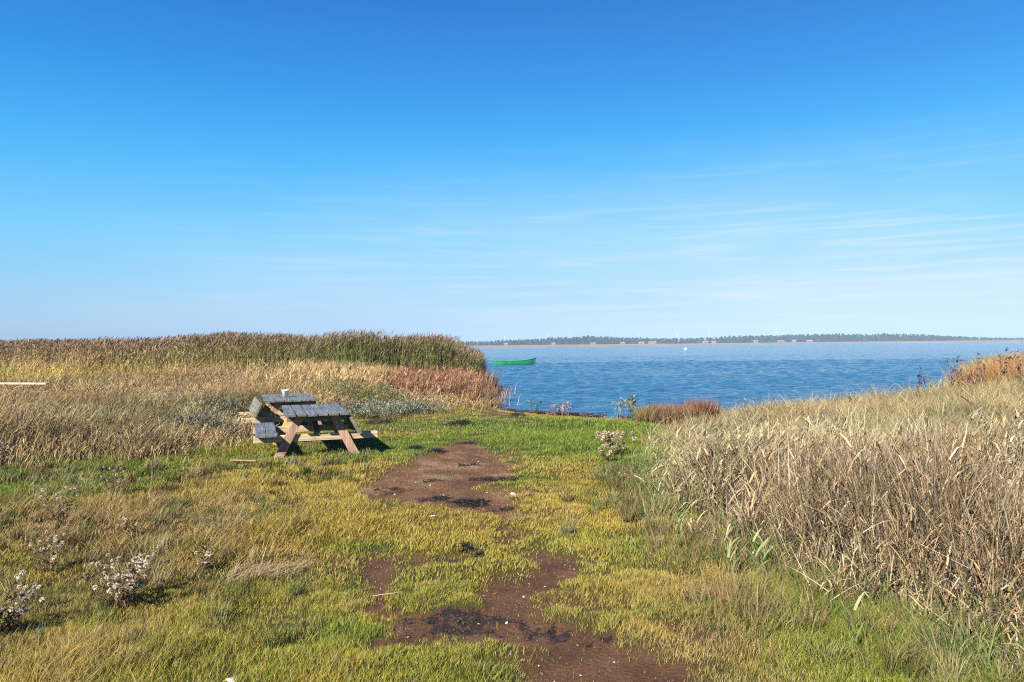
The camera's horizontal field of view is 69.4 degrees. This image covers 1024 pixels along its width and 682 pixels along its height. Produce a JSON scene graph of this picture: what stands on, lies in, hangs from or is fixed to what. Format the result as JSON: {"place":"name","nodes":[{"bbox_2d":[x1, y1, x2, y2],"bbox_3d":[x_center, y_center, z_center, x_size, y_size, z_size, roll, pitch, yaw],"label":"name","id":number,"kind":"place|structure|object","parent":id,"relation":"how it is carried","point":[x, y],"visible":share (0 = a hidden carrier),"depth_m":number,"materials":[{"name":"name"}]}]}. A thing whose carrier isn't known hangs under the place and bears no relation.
{"place":"outdoors","nodes":[
{"label":"outdoors","id":0,"kind":"place"},
{"bbox_2d":[0,388,1021,681],"bbox_3d":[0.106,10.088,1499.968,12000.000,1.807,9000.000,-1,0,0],"label":"ground","id":1,"kind":"structure","parent":0,"point":[574,662],"depth_m":5.00,"materials":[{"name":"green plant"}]},
{"bbox_2d":[0,437,25,460],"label":"shrub","id":2,"kind":"object","parent":1,"relation":"on","point":[7,447],"visible":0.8,"depth_m":11.05,"materials":[{"name":"brown plant"}]},
{"bbox_2d":[0,570,45,637],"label":"thistle","id":3,"kind":"object","parent":1,"relation":"on","point":[18,611],"visible":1,"depth_m":4.37,"materials":[{"name":"plant"}]},
{"bbox_2d":[28,526,67,574],"bbox_3d":[-3.419,1.594,5.509,0.362,0.332,0.315,-1,0,42],"label":"thistle","id":4,"kind":"object","parent":1,"relation":"on","point":[52,556],"visible":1,"depth_m":5.52,"materials":[{"name":"plant"}]},
{"bbox_2d":[31,478,83,530],"bbox_3d":[-4.074,1.487,6.692,0.364,0.467,0.421,-1,0,36],"label":"thistle","id":5,"kind":"object","parent":1,"relation":"on","point":[59,511],"visible":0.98,"depth_m":6.66,"materials":[{"name":"plant"}]},
{"bbox_2d":[96,466,127,494],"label":"thistle","id":6,"kind":"object","parent":1,"relation":"on","point":[118,484],"visible":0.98,"depth_m":8.21,"materials":[{"name":"plant"}]},
{"bbox_2d":[78,544,160,610],"bbox_3d":[-2.492,1.561,4.738,0.477,0.374,0.501,0,0,-22],"label":"thistle","id":7,"kind":"object","parent":1,"relation":"on","point":[130,577],"visible":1,"depth_m":4.75,"materials":[{"name":"plant"}]},
{"bbox_2d":[116,515,145,539],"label":"thistle","id":8,"kind":"object","parent":1,"relation":"on","point":[123,524],"visible":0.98,"depth_m":6.28,"materials":[{"name":"plant"}]},
{"bbox_2d":[123,387,202,407],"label":"shrub","id":9,"kind":"object","parent":1,"relation":"on","point":[168,397],"visible":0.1,"depth_m":16.57,"materials":[{"name":"green plant"}]},
{"bbox_2d":[142,406,240,435],"bbox_3d":[-5.688,1.457,13.250,1.867,0.641,1.408,-1,0,12],"label":"shrub","id":10,"kind":"object","parent":1,"relation":"on","point":[205,419],"visible":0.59,"depth_m":13.10,"materials":[{"name":"green plant"}]},
{"bbox_2d":[191,545,218,569],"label":"thistle","id":11,"kind":"object","parent":1,"relation":"on","point":[204,562],"visible":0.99,"depth_m":5.44,"materials":[{"name":"plant"}]},
{"bbox_2d":[181,388,264,418],"bbox_3d":[-6.075,1.384,15.597,2.046,0.830,1.931,0,0,-30],"label":"shrub","id":12,"kind":"object","parent":1,"relation":"on","point":[217,396],"visible":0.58,"depth_m":15.40,"materials":[{"name":"green plant"}]},
{"bbox_2d":[226,677,239,681],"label":"shell","id":13,"kind":"object","parent":1,"relation":"on","point":[228,679],"visible":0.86,"depth_m":3.59},
{"bbox_2d":[230,459,255,461],"bbox_3d":[-3.832,1.704,10.542,0.340,0.018,0.060,6,-3,-25],"label":"broken board","id":14,"kind":"object","parent":1,"relation":"on","point":[242,460],"visible":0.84,"depth_m":10.52,"materials":[{"name":"beige wood"}]},
{"bbox_2d":[0,349,507,471],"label":"dry grass","id":15,"kind":"structure","parent":1,"relation":"on","point":[66,410],"depth_m":15.47,"materials":[{"name":"plant"}]},
{"bbox_2d":[0,382,48,384],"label":"plank","id":16,"kind":"object","parent":15,"relation":"on","point":[14,383],"visible":1,"depth_m":21.03,"materials":[{"name":"beige wood"}]},
{"bbox_2d":[0,327,519,408],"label":"reed bed","id":17,"kind":"object","parent":1,"relation":"on","point":[407,361],"visible":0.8,"depth_m":28.42,"materials":[{"name":"plant"}]},
{"bbox_2d":[239,393,324,431],"bbox_3d":[-4.478,1.507,14.842,1.840,0.785,2.000,0,0,-22],"label":"picnic table","id":18,"kind":"object","parent":1,"relation":"on","point":[275,402],"visible":0.61,"depth_m":14.16,"materials":[{"name":"grey wood"}]},
{"bbox_2d":[281,390,288,396],"bbox_3d":[-4.519,1.044,14.745,0.148,0.140,0.148,-1,0,0],"label":"pot","id":19,"kind":"object","parent":18,"relation":"on","point":[285,393],"visible":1,"depth_m":14.69,"materials":[{"name":"white plastic"}]},
{"bbox_2d":[253,403,377,457],"bbox_3d":[-3.189,1.479,11.896,1.840,0.784,1.910,0,0,-19],"label":"picnic table","id":20,"kind":"object","parent":1,"relation":"on","point":[335,414],"visible":0.96,"depth_m":11.35,"materials":[{"name":"grey wood"}]},
{"bbox_2d":[300,375,379,402],"bbox_3d":[-4.675,1.345,19.530,2.391,1.008,1.737,-1,0,-13],"label":"shrub","id":21,"kind":"object","parent":1,"relation":"on","point":[343,386],"visible":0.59,"depth_m":19.48,"materials":[{"name":"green plant"}]},
{"bbox_2d":[332,396,416,419],"bbox_3d":[-3.325,1.543,17.311,2.172,0.562,1.879,-1,0,0],"label":"shrub","id":22,"kind":"object","parent":1,"relation":"on","point":[367,410],"visible":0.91,"depth_m":17.10,"materials":[{"name":"green plant"}]},
{"bbox_2d":[344,379,414,405],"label":"shrub","id":23,"kind":"object","parent":1,"relation":"on","point":[385,393],"visible":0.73,"depth_m":19.77,"materials":[{"name":"green plant"}]},
{"bbox_2d":[360,418,399,424],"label":"seaweed clump","id":24,"kind":"object","parent":1,"relation":"on","point":[380,420],"visible":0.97,"depth_m":16.14,"materials":[{"name":"black plant"}]},
{"bbox_2d":[373,486,413,495],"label":"seaweed clump","id":25,"kind":"object","parent":1,"relation":"on","point":[396,487],"visible":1,"depth_m":8.61,"materials":[{"name":"black plant"}]},
{"bbox_2d":[402,444,424,449],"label":"seaweed clump","id":26,"kind":"object","parent":1,"relation":"on","point":[413,447],"visible":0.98,"depth_m":11.78,"materials":[{"name":"black plant"}]},
{"bbox_2d":[379,393,454,415],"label":"shrub","id":27,"kind":"object","parent":1,"relation":"on","point":[412,405],"visible":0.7,"depth_m":18.17,"materials":[{"name":"green plant"}]},
{"bbox_2d":[418,495,453,501],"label":"seaweed clump","id":28,"kind":"object","parent":1,"relation":"on","point":[441,497],"visible":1,"depth_m":8.10,"materials":[{"name":"black plant"}]},
{"bbox_2d":[425,446,447,453],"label":"seaweed clump","id":29,"kind":"object","parent":1,"relation":"on","point":[436,450],"visible":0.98,"depth_m":11.51,"materials":[{"name":"black plant"}]},
{"bbox_2d":[442,419,482,425],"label":"seaweed clump","id":30,"kind":"object","parent":1,"relation":"on","point":[464,422],"visible":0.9,"depth_m":15.31,"materials":[{"name":"black plant"}]},
{"bbox_2d":[451,541,476,551],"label":"seaweed clump","id":31,"kind":"object","parent":1,"relation":"on","point":[463,543],"visible":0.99,"depth_m":6.07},
{"bbox_2d":[446,497,492,507],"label":"seaweed clump","id":32,"kind":"object","parent":1,"relation":"on","point":[468,501],"visible":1,"depth_m":7.89,"materials":[{"name":"black plant"}]},
{"bbox_2d":[456,439,482,444],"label":"seaweed clump","id":33,"kind":"object","parent":1,"relation":"on","point":[471,442],"visible":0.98,"depth_m":12.59,"materials":[{"name":"black plant"}]},
{"bbox_2d":[458,462,483,465],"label":"seaweed clump","id":34,"kind":"object","parent":1,"relation":"on","point":[468,464],"visible":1,"depth_m":10.37,"materials":[{"name":"black plant"}]},
{"bbox_2d":[471,551,491,557],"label":"seaweed clump","id":35,"kind":"object","parent":1,"relation":"on","point":[480,554],"visible":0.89,"depth_m":5.93,"materials":[{"name":"black plant"}]},
{"bbox_2d":[468,476,510,481],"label":"seaweed clump","id":36,"kind":"object","parent":1,"relation":"on","point":[484,478],"visible":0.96,"depth_m":9.20,"materials":[{"name":"black plant"}]},
{"bbox_2d":[370,485,617,647],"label":"mud clods","id":37,"kind":"object","parent":1,"relation":"on","point":[469,628],"visible":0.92,"depth_m":4.44,"materials":[{"name":"black soil"}]},
{"bbox_2d":[485,558,512,566],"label":"seaweed clump","id":38,"kind":"object","parent":1,"relation":"on","point":[499,562],"visible":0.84,"depth_m":5.59,"materials":[{"name":"plant"}]},
{"bbox_2d":[489,506,513,511],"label":"seaweed clump","id":39,"kind":"object","parent":1,"relation":"on","point":[500,508],"visible":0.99,"depth_m":7.58,"materials":[{"name":"black plant"}]},
{"bbox_2d":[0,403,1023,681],"bbox_3d":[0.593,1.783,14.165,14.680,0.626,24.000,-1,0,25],"label":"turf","id":40,"kind":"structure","parent":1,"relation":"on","point":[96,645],"depth_m":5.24,"materials":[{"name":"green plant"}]},
{"bbox_2d":[503,476,521,480],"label":"seaweed clump","id":41,"kind":"object","parent":1,"relation":"on","point":[513,478],"visible":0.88,"depth_m":9.01,"materials":[{"name":"black plant"}]},
{"bbox_2d":[507,412,530,416],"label":"seaweed clump","id":42,"kind":"object","parent":1,"relation":"on","point":[518,414],"visible":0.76,"depth_m":17.88,"materials":[{"name":"brown plant"}]},
{"bbox_2d":[528,399,542,412],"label":"shore weed","id":43,"kind":"object","parent":1,"relation":"on","point":[533,403],"visible":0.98,"depth_m":21.05,"materials":[{"name":"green plant"}]},
{"bbox_2d":[547,403,560,415],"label":"shore weed","id":44,"kind":"object","parent":1,"relation":"on","point":[553,408],"visible":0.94,"depth_m":20.28,"materials":[{"name":"grey plant"}]},
{"bbox_2d":[559,399,571,415],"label":"shore weed","id":45,"kind":"object","parent":1,"relation":"on","point":[563,405],"visible":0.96,"depth_m":20.18,"materials":[{"name":"beige plant"}]},
{"bbox_2d":[505,408,630,417],"bbox_3d":[1.298,2.051,20.969,4.696,0.151,1.006,-1,0,41],"label":"tide wrack","id":46,"kind":"object","parent":1,"relation":"on","point":[581,414],"visible":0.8,"depth_m":20.76,"materials":[{"name":"brown plant"}]},
{"bbox_2d":[596,444,616,460],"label":"thistle","id":47,"kind":"object","parent":1,"relation":"on","point":[609,451],"visible":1,"depth_m":10.38,"materials":[{"name":"plant"}]},
{"bbox_2d":[596,430,636,455],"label":"thistle","id":48,"kind":"object","parent":1,"relation":"on","point":[607,439],"visible":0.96,"depth_m":10.93,"materials":[{"name":"plant"}]},
{"bbox_2d":[611,396,633,418],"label":"shore weed","id":49,"kind":"object","parent":1,"relation":"on","point":[618,403],"visible":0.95,"depth_m":18.86,"materials":[{"name":"grey plant"}]},
{"bbox_2d":[619,395,637,420],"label":"shore weed","id":50,"kind":"object","parent":1,"relation":"on","point":[632,406],"visible":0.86,"depth_m":18.69,"materials":[{"name":"green plant"}]},
{"bbox_2d":[641,412,665,452],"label":"reed plant","id":51,"kind":"object","parent":1,"relation":"on","point":[651,436],"visible":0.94,"depth_m":10.33,"materials":[{"name":"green plant"}]},
{"bbox_2d":[629,395,723,425],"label":"red rushes","id":52,"kind":"object","parent":1,"relation":"on","point":[671,410],"visible":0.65,"depth_m":15.77,"materials":[{"name":"plant"}]},
{"bbox_2d":[661,498,698,546],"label":"reed plant","id":53,"kind":"object","parent":1,"relation":"on","point":[675,529],"visible":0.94,"depth_m":5.82,"materials":[{"name":"green plant"}]},
{"bbox_2d":[721,526,746,581],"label":"reed plant","id":54,"kind":"object","parent":1,"relation":"on","point":[728,549],"visible":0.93,"depth_m":5.10,"materials":[{"name":"green plant"}]},
{"bbox_2d":[743,529,772,569],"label":"reed plant","id":55,"kind":"object","parent":1,"relation":"on","point":[762,545],"visible":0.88,"depth_m":5.17,"materials":[{"name":"green plant"}]},
{"bbox_2d":[627,347,1023,681],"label":"dry reeds","id":56,"kind":"object","parent":1,"relation":"on","point":[855,470],"visible":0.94,"depth_m":5.53,"materials":[{"name":"plant"}]},
{"bbox_2d":[848,591,866,642],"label":"reed plant","id":57,"kind":"object","parent":1,"relation":"on","point":[855,608],"visible":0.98,"depth_m":3.94,"materials":[{"name":"green plant"}]},
{"bbox_2d":[917,366,928,392],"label":"shore weed","id":58,"kind":"object","parent":1,"relation":"on","point":[921,378],"visible":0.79,"depth_m":23.34,"materials":[{"name":"brown plant"}]},
{"bbox_2d":[946,356,963,386],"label":"shore weed","id":59,"kind":"object","parent":1,"relation":"on","point":[955,370],"visible":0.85,"depth_m":22.59,"materials":[{"name":"brown plant"}]},
{"bbox_2d":[961,372,971,391],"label":"shore weed","id":60,"kind":"object","parent":1,"relation":"on","point":[968,381],"visible":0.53,"depth_m":18.49,"materials":[{"name":"brown plant"}]},
{"bbox_2d":[930,453,1018,509],"bbox_3d":[3.430,1.251,5.539,0.598,0.818,0.664,-1,0,0],"label":"thistle","id":61,"kind":"object","parent":1,"relation":"on","point":[1009,480],"visible":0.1,"depth_m":5.39,"materials":[{"name":"plant"}]},
{"bbox_2d":[969,352,985,389],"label":"shore weed","id":62,"kind":"object","parent":1,"relation":"on","point":[977,375],"visible":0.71,"depth_m":20.96,"materials":[{"name":"brown plant"}]},
{"bbox_2d":[941,352,1023,389],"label":"rust grass","id":63,"kind":"structure","parent":1,"relation":"on","point":[995,371],"depth_m":22.34,"materials":[{"name":"plant"}]},
{"bbox_2d":[997,347,1015,374],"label":"shore weed","id":64,"kind":"object","parent":1,"relation":"on","point":[1002,372],"visible":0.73,"depth_m":21.47,"materials":[{"name":"brown plant"}]},
{"bbox_2d":[1015,356,1021,384],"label":"shore weed","id":65,"kind":"object","parent":1,"relation":"on","point":[1019,367],"visible":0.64,"depth_m":20.23,"materials":[{"name":"brown plant"}]},
{"bbox_2d":[0,0,1023,344],"label":"sky","id":66,"kind":"structure","parent":0,"point":[472,170],"materials":[{"name":"blue"}]},
{"bbox_2d":[465,339,1023,347],"bbox_3d":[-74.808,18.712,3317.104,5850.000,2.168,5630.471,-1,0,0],"label":"shore","id":67,"kind":"structure","parent":0,"point":[576,345],"depth_m":646.25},
{"bbox_2d":[454,333,1022,345],"bbox_3d":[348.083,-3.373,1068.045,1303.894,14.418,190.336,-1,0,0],"label":"wood","id":68,"kind":"object","parent":67,"relation":"on","point":[815,337],"visible":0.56,"depth_m":997.19,"materials":[{"name":"green plant"}]},
{"bbox_2d":[471,342,1023,419],"bbox_3d":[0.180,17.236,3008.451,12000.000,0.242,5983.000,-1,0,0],"label":"water","id":69,"kind":"structure","parent":0,"point":[595,380],"depth_m":50.27,"materials":[{"name":"blue liquid"}]},
{"bbox_2d":[493,357,550,364],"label":"rowing boat","id":70,"kind":"object","parent":69,"relation":"on","point":[516,362],"visible":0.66,"depth_m":72.67,"materials":[{"name":"green paint"}]}
]}

